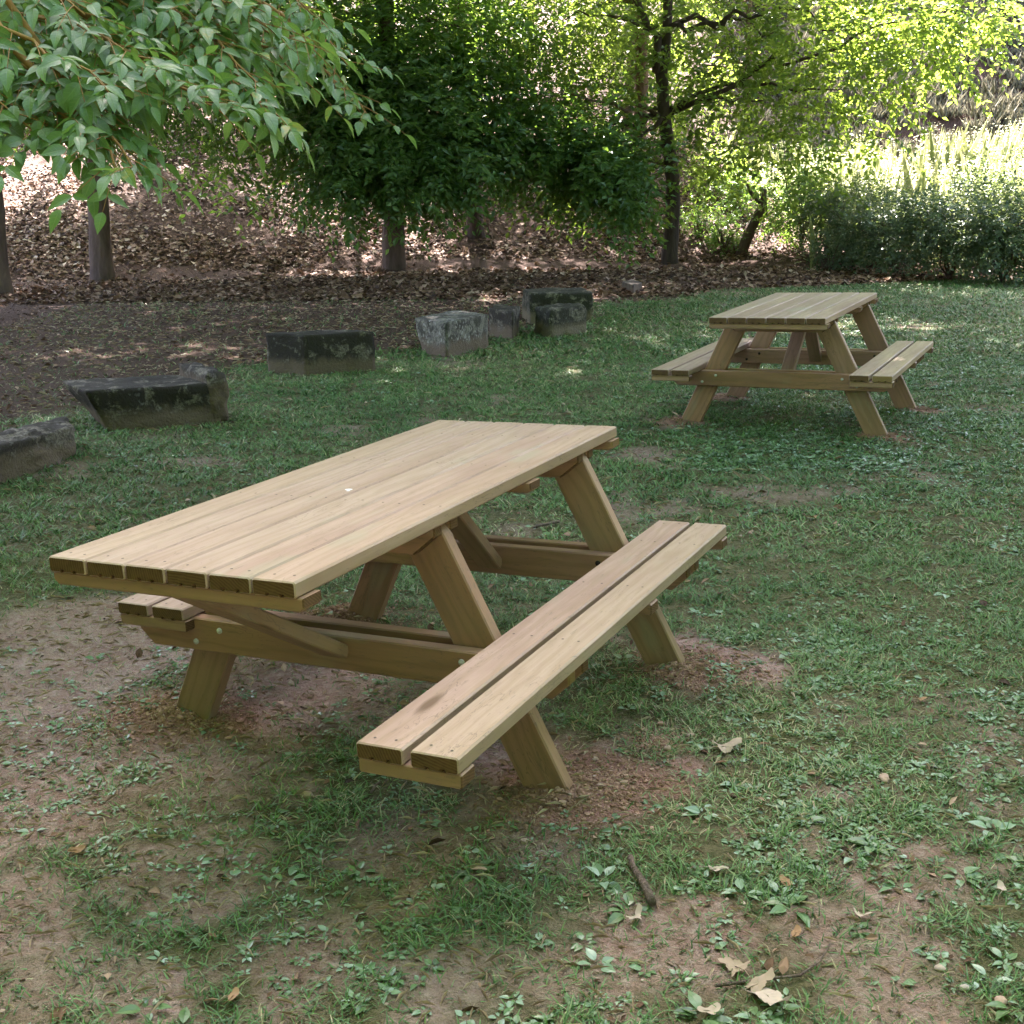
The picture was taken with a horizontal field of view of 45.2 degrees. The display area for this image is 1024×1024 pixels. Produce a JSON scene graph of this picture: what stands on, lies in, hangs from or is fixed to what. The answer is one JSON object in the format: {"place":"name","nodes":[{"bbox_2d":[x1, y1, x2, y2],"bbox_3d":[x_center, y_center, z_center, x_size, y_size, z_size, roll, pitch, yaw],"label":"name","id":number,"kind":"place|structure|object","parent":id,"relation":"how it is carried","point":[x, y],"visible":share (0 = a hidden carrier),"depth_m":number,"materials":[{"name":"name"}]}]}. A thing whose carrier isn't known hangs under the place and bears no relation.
{"place":"outdoors","nodes":[
{"label":"outdoors","id":0,"kind":"place"},
{"bbox_2d":[0,0,1023,1023],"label":"ground","id":1,"kind":"structure","parent":0,"point":[432,990],"depth_m":3.62,"materials":[{"name":"green plant"}]},
{"bbox_2d":[0,416,75,483],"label":"stone block","id":2,"kind":"structure","parent":1,"relation":"on","point":[31,448],"depth_m":6.95,"materials":[{"name":"grey stone"}]},
{"bbox_2d":[67,845,85,852],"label":"fallen leaf","id":3,"kind":"object","parent":1,"relation":"on","point":[80,848],"visible":1,"depth_m":3.00,"materials":[{"name":"brown plant"}]},
{"bbox_2d":[0,2,168,293],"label":"broadleaf tree","id":4,"kind":"object","parent":1,"relation":"on","point":[6,284],"visible":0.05,"depth_m":18.79,"materials":[{"name":"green plant"}]},
{"bbox_2d":[63,362,229,430],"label":"stone block","id":5,"kind":"structure","parent":1,"relation":"on","point":[197,393],"depth_m":8.05,"materials":[{"name":"grey stone"}]},
{"bbox_2d":[1,0,309,280],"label":"broadleaf tree","id":6,"kind":"object","parent":1,"relation":"on","point":[101,261],"visible":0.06,"depth_m":20.94,"materials":[{"name":"green plant"}]},
{"bbox_2d":[0,0,416,233],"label":"leafy tree","id":7,"kind":"object","parent":1,"relation":"on","point":[60,79],"visible":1,"depth_m":4.32,"materials":[{"name":"green plant"}]},
{"bbox_2d":[224,987,238,1003],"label":"fallen leaf","id":8,"kind":"object","parent":1,"relation":"on","point":[234,993],"visible":1,"depth_m":2.46,"materials":[{"name":"brown plant"}]},
{"bbox_2d":[299,791,312,797],"bbox_3d":[-0.549,0.755,3.280,0.036,0.022,0.028,-2,15,-5],"label":"stone","id":9,"kind":"object","parent":1,"relation":"on","point":[306,793],"visible":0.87,"depth_m":3.27,"materials":[{"name":"stone"}]},
{"bbox_2d":[266,329,375,375],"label":"stone block","id":10,"kind":"structure","parent":1,"relation":"on","point":[313,352],"depth_m":10.30,"materials":[{"name":"grey stone"}]},
{"bbox_2d":[150,0,582,269],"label":"broadleaf tree","id":11,"kind":"object","parent":1,"relation":"on","point":[384,166],"visible":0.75,"depth_m":20.73,"materials":[{"name":"green plant"}]},
{"bbox_2d":[370,781,380,793],"bbox_3d":[-0.369,0.740,3.307,0.009,0.009,0.066,3,15,14],"label":"stick","id":12,"kind":"object","parent":1,"relation":"on","point":[374,787],"visible":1,"depth_m":3.30,"materials":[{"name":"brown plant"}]},
{"bbox_2d":[49,420,726,789],"bbox_3d":[-0.345,0.345,3.683,1.498,0.911,1.951,4,15,25],"label":"picnic table","id":13,"kind":"object","parent":1,"relation":"on","point":[205,582],"visible":0.99,"depth_m":3.27,"materials":[{"name":"brown wood"}]},
{"bbox_2d":[0,91,868,284],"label":"leaf litter","id":14,"kind":"object","parent":1,"relation":"on","point":[26,254],"visible":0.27,"depth_m":23.94,"materials":[{"name":"brown plant"}]},
{"bbox_2d":[415,310,488,356],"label":"stone block","id":15,"kind":"structure","parent":1,"relation":"on","point":[450,333],"depth_m":11.53,"materials":[{"name":"grey stone"}]},
{"bbox_2d":[9,393,962,864],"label":"soil clods","id":16,"kind":"object","parent":1,"relation":"on","point":[171,709],"visible":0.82,"depth_m":3.61,"materials":[{"name":"brown soil"}]},
{"bbox_2d":[375,0,603,239],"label":"broadleaf tree","id":17,"kind":"object","parent":1,"relation":"on","point":[471,228],"visible":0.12,"depth_m":23.75,"materials":[{"name":"green plant"}]},
{"bbox_2d":[440,0,559,113],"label":"slope tree","id":18,"kind":"object","parent":1,"relation":"on","point":[507,31],"visible":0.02,"depth_m":30.85,"materials":[{"name":"green plant"}]},
{"bbox_2d":[488,304,519,339],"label":"stone block","id":19,"kind":"structure","parent":1,"relation":"on","point":[503,321],"depth_m":12.74,"materials":[{"name":"grey stone"}]},
{"bbox_2d":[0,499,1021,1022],"bbox_3d":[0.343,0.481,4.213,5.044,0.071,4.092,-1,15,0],"label":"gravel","id":20,"kind":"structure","parent":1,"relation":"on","point":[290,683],"depth_m":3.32,"materials":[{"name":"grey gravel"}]},
{"bbox_2d":[0,272,1023,1023],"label":"grass","id":21,"kind":"structure","parent":1,"relation":"on","point":[978,298],"depth_m":4.85,"materials":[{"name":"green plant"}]},
{"bbox_2d":[0,328,1023,1023],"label":"broadleaf ground cover","id":22,"kind":"object","parent":1,"relation":"on","point":[616,918],"visible":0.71,"depth_m":3.33,"materials":[{"name":"green plant"}]},
{"bbox_2d":[0,219,1023,1023],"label":"brown leaf bits","id":23,"kind":"object","parent":1,"relation":"on","point":[190,291],"visible":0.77,"depth_m":19.00,"materials":[{"name":"brown plant"}]},
{"bbox_2d":[532,520,559,527],"bbox_3d":[0.160,0.058,5.763,0.167,0.017,0.018,-13,19,-38],"label":"stick","id":24,"kind":"object","parent":1,"relation":"on","point":[548,523],"visible":1,"depth_m":5.76,"materials":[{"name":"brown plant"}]},
{"bbox_2d":[522,287,592,323],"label":"stone block","id":25,"kind":"structure","parent":1,"relation":"on","point":[533,299],"depth_m":14.02,"materials":[{"name":"grey stone"}]},
{"bbox_2d":[534,303,586,337],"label":"stone block","id":26,"kind":"structure","parent":1,"relation":"on","point":[553,320],"depth_m":12.85,"materials":[{"name":"grey stone"}]},
{"bbox_2d":[508,0,740,230],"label":"broadleaf tree","id":27,"kind":"object","parent":1,"relation":"on","point":[642,88],"visible":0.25,"depth_m":24.54,"materials":[{"name":"green plant"}]},
{"bbox_2d":[557,0,693,141],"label":"slope tree","id":28,"kind":"object","parent":1,"relation":"on","point":[633,77],"visible":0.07,"depth_m":30.14,"materials":[{"name":"green plant"}]},
{"bbox_2d":[622,279,641,292],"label":"stone block","id":29,"kind":"structure","parent":1,"relation":"on","point":[632,285],"depth_m":18.04,"materials":[{"name":"grey stone"}]},
{"bbox_2d":[625,903,641,924],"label":"fallen leaf","id":30,"kind":"object","parent":1,"relation":"on","point":[638,910],"visible":1,"depth_m":2.70,"materials":[{"name":"beige plant"}]},
{"bbox_2d":[627,854,655,906],"bbox_3d":[0.297,0.844,2.834,0.020,0.030,0.212,-3,15,-8],"label":"stick","id":31,"kind":"object","parent":1,"relation":"on","point":[646,889],"visible":1,"depth_m":2.79,"materials":[{"name":"brown wood"}]},
{"bbox_2d":[664,745,670,750],"bbox_3d":[0.448,0.681,3.538,0.021,0.017,0.030,2,15,11],"label":"stone","id":32,"kind":"object","parent":1,"relation":"on","point":[667,748],"visible":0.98,"depth_m":3.53,"materials":[{"name":"beige stone"}]},
{"bbox_2d":[660,186,739,242],"bbox_3d":[3.812,-6.015,25.043,1.635,1.297,1.606,-1,15,0],"label":"shrub","id":33,"kind":"object","parent":1,"relation":"on","point":[694,215],"visible":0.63,"depth_m":24.95,"materials":[{"name":"green plant"}]},
{"bbox_2d":[690,1002,720,1013],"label":"fallen leaf","id":34,"kind":"object","parent":1,"relation":"on","point":[711,1009],"visible":1,"depth_m":2.38,"materials":[{"name":"beige plant"}]},
{"bbox_2d":[699,865,725,870],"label":"fallen leaf","id":35,"kind":"object","parent":1,"relation":"on","point":[715,867],"visible":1,"depth_m":2.88,"materials":[{"name":"beige plant"}]},
{"bbox_2d":[680,130,752,204],"bbox_3d":[4.412,-7.433,27.145,1.999,1.953,2.254,-1,15,0],"label":"shrub","id":36,"kind":"object","parent":1,"relation":"on","point":[714,191],"visible":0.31,"depth_m":26.95,"materials":[{"name":"green plant"}]},
{"bbox_2d":[549,0,886,184],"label":"slope tree","id":37,"kind":"object","parent":1,"relation":"on","point":[678,131],"visible":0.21,"depth_m":28.45,"materials":[{"name":"green plant"}]},
{"bbox_2d":[691,198,752,258],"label":"shrub","id":38,"kind":"object","parent":1,"relation":"on","point":[731,232],"visible":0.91,"depth_m":24.38,"materials":[{"name":"green plant"}]},
{"bbox_2d":[703,737,741,752],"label":"fallen leaf","id":39,"kind":"object","parent":1,"relation":"on","point":[725,748],"visible":1,"depth_m":3.51,"materials":[{"name":"beige plant"}]},
{"bbox_2d":[443,0,1023,272],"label":"broadleaf tree","id":40,"kind":"object","parent":1,"relation":"on","point":[589,165],"visible":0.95,"depth_m":21.70,"materials":[{"name":"green plant"}]},
{"bbox_2d":[717,956,751,977],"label":"fallen leaf","id":41,"kind":"object","parent":1,"relation":"on","point":[735,965],"visible":1,"depth_m":2.52,"materials":[{"name":"beige plant"}]},
{"bbox_2d":[700,161,781,217],"bbox_3d":[4.879,-6.688,26.300,1.796,1.718,1.538,5,16,21],"label":"shrub","id":42,"kind":"object","parent":1,"relation":"on","point":[745,202],"visible":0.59,"depth_m":26.24,"materials":[{"name":"green plant"}]},
{"bbox_2d":[736,184,766,255],"bbox_3d":[4.663,-5.630,24.065,0.628,1.547,0.207,-1,15,0],"label":"dead stump","id":43,"kind":"object","parent":1,"relation":"on","point":[751,227],"visible":0.7,"depth_m":24.01,"materials":[{"name":"brown wood"}]},
{"bbox_2d":[733,967,774,995],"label":"fallen leaf","id":44,"kind":"object","parent":1,"relation":"on","point":[757,983],"visible":1,"depth_m":2.46,"materials":[{"name":"beige plant"}]},
{"bbox_2d":[742,988,790,1005],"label":"fallen leaf","id":45,"kind":"object","parent":1,"relation":"on","point":[769,996],"visible":0.96,"depth_m":2.41,"materials":[{"name":"beige plant"}]},
{"bbox_2d":[715,943,831,986],"bbox_3d":[0.551,0.935,2.504,0.305,0.014,0.054,-8,17,-27],"label":"stick","id":46,"kind":"object","parent":1,"relation":"on","point":[775,977],"visible":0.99,"depth_m":2.49,"materials":[{"name":"brown wood"}]},
{"bbox_2d":[779,874,792,889],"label":"fallen leaf","id":47,"kind":"object","parent":1,"relation":"on","point":[785,879],"visible":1,"depth_m":2.84,"materials":[{"name":"brown plant"}]},
{"bbox_2d":[651,292,933,434],"bbox_3d":[1.874,-0.909,8.074,1.498,0.911,1.554,5,17,26],"label":"picnic table","id":48,"kind":"object","parent":1,"relation":"on","point":[809,318],"visible":1,"depth_m":7.78,"materials":[{"name":"brown wood"}]},
{"bbox_2d":[788,924,800,939],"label":"fallen leaf","id":49,"kind":"object","parent":1,"relation":"on","point":[796,931],"visible":1,"depth_m":2.64,"materials":[{"name":"orange plant"}]},
{"bbox_2d":[744,131,846,254],"bbox_3d":[5.545,-6.126,23.863,2.200,2.524,2.202,-1,15,0],"label":"shrub","id":50,"kind":"object","parent":1,"relation":"on","point":[777,226],"visible":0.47,"depth_m":23.74,"materials":[{"name":"green plant"}]},
{"bbox_2d":[779,224,863,271],"bbox_3d":[5.724,-4.513,21.905,1.470,1.257,1.552,12,20,41],"label":"shrub","id":51,"kind":"object","parent":1,"relation":"on","point":[833,264],"visible":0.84,"depth_m":21.78,"materials":[{"name":"green plant"}]},
{"bbox_2d":[790,165,904,266],"bbox_3d":[6.328,-5.427,22.972,2.220,2.253,2.756,5,16,20],"label":"shrub","id":52,"kind":"object","parent":1,"relation":"on","point":[829,198],"visible":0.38,"depth_m":22.51,"materials":[{"name":"green plant"}]},
{"bbox_2d":[694,0,1023,190],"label":"dry grass","id":53,"kind":"structure","parent":1,"relation":"on","point":[1012,105],"depth_m":38.52,"materials":[{"name":"plant"}]},
{"bbox_2d":[853,907,872,916],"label":"fallen leaf","id":54,"kind":"object","parent":1,"relation":"on","point":[858,913],"visible":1,"depth_m":2.70,"materials":[{"name":"beige plant"}]},
{"bbox_2d":[721,115,1023,268],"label":"tall weeds","id":55,"kind":"object","parent":1,"relation":"on","point":[934,160],"visible":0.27,"depth_m":30.86,"materials":[{"name":"green plant"}]},
{"bbox_2d":[821,166,943,262],"bbox_3d":[6.831,-5.309,22.814,2.449,2.194,1.910,-1,15,0],"label":"shrub","id":56,"kind":"object","parent":1,"relation":"on","point":[873,195],"visible":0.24,"depth_m":22.51,"materials":[{"name":"green plant"}]},
{"bbox_2d":[878,773,889,782],"bbox_3d":[1.004,0.719,3.314,0.028,0.022,0.044,0,15,1],"label":"stone","id":57,"kind":"object","parent":1,"relation":"on","point":[884,777],"visible":1,"depth_m":3.30,"materials":[{"name":"beige stone"}]},
{"bbox_2d":[823,181,946,273],"bbox_3d":[6.500,-4.754,21.228,1.917,1.878,2.078,-12,18,-36],"label":"shrub","id":58,"kind":"object","parent":1,"relation":"on","point":[870,231],"visible":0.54,"depth_m":21.12,"materials":[{"name":"green plant"}]},
{"bbox_2d":[909,695,926,700],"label":"fallen leaf","id":59,"kind":"object","parent":1,"relation":"on","point":[922,698],"visible":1,"depth_m":3.81,"materials":[{"name":"brown plant"}]},
{"bbox_2d":[856,165,1022,278],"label":"shrub","id":60,"kind":"object","parent":1,"relation":"on","point":[924,238],"visible":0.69,"depth_m":19.77,"materials":[{"name":"green plant"}]},
{"bbox_2d":[934,964,946,971],"bbox_3d":[0.877,0.935,2.517,0.025,0.015,0.019,6,16,23],"label":"stone","id":61,"kind":"object","parent":1,"relation":"on","point":[939,967],"visible":0.98,"depth_m":2.51,"materials":[{"name":"beige stone"}]},
{"bbox_2d":[958,984,968,990],"bbox_3d":[0.903,0.951,2.457,0.023,0.015,0.018,-7,16,-21],"label":"stone","id":62,"kind":"object","parent":1,"relation":"on","point":[964,987],"visible":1,"depth_m":2.45,"materials":[{"name":"grey stone"}]},
{"bbox_2d":[914,175,1023,285],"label":"shrub","id":63,"kind":"object","parent":1,"relation":"on","point":[997,235],"visible":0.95,"depth_m":18.67,"materials":[{"name":"green plant"}]},
{"bbox_2d":[926,146,1023,267],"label":"shrub","id":64,"kind":"object","parent":1,"relation":"on","point":[960,179],"visible":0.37,"depth_m":21.11,"materials":[{"name":"green plant"}]},
{"bbox_2d":[974,170,1023,285],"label":"shrub","id":65,"kind":"object","parent":1,"relation":"on","point":[1022,246],"visible":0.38,"depth_m":18.60,"materials":[{"name":"green plant"}]},
{"bbox_2d":[994,995,1006,1004],"bbox_3d":[0.961,0.962,2.418,0.026,0.018,0.027,-1,15,-3],"label":"stone","id":66,"kind":"object","parent":1,"relation":"on","point":[1002,999],"visible":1,"depth_m":2.41,"materials":[{"name":"beige stone"}]},
{"bbox_2d":[997,880,1006,893],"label":"fallen leaf","id":67,"kind":"object","parent":1,"relation":"on","point":[1000,884],"visible":1,"depth_m":2.80,"materials":[{"name":"beige plant"}]}
]}

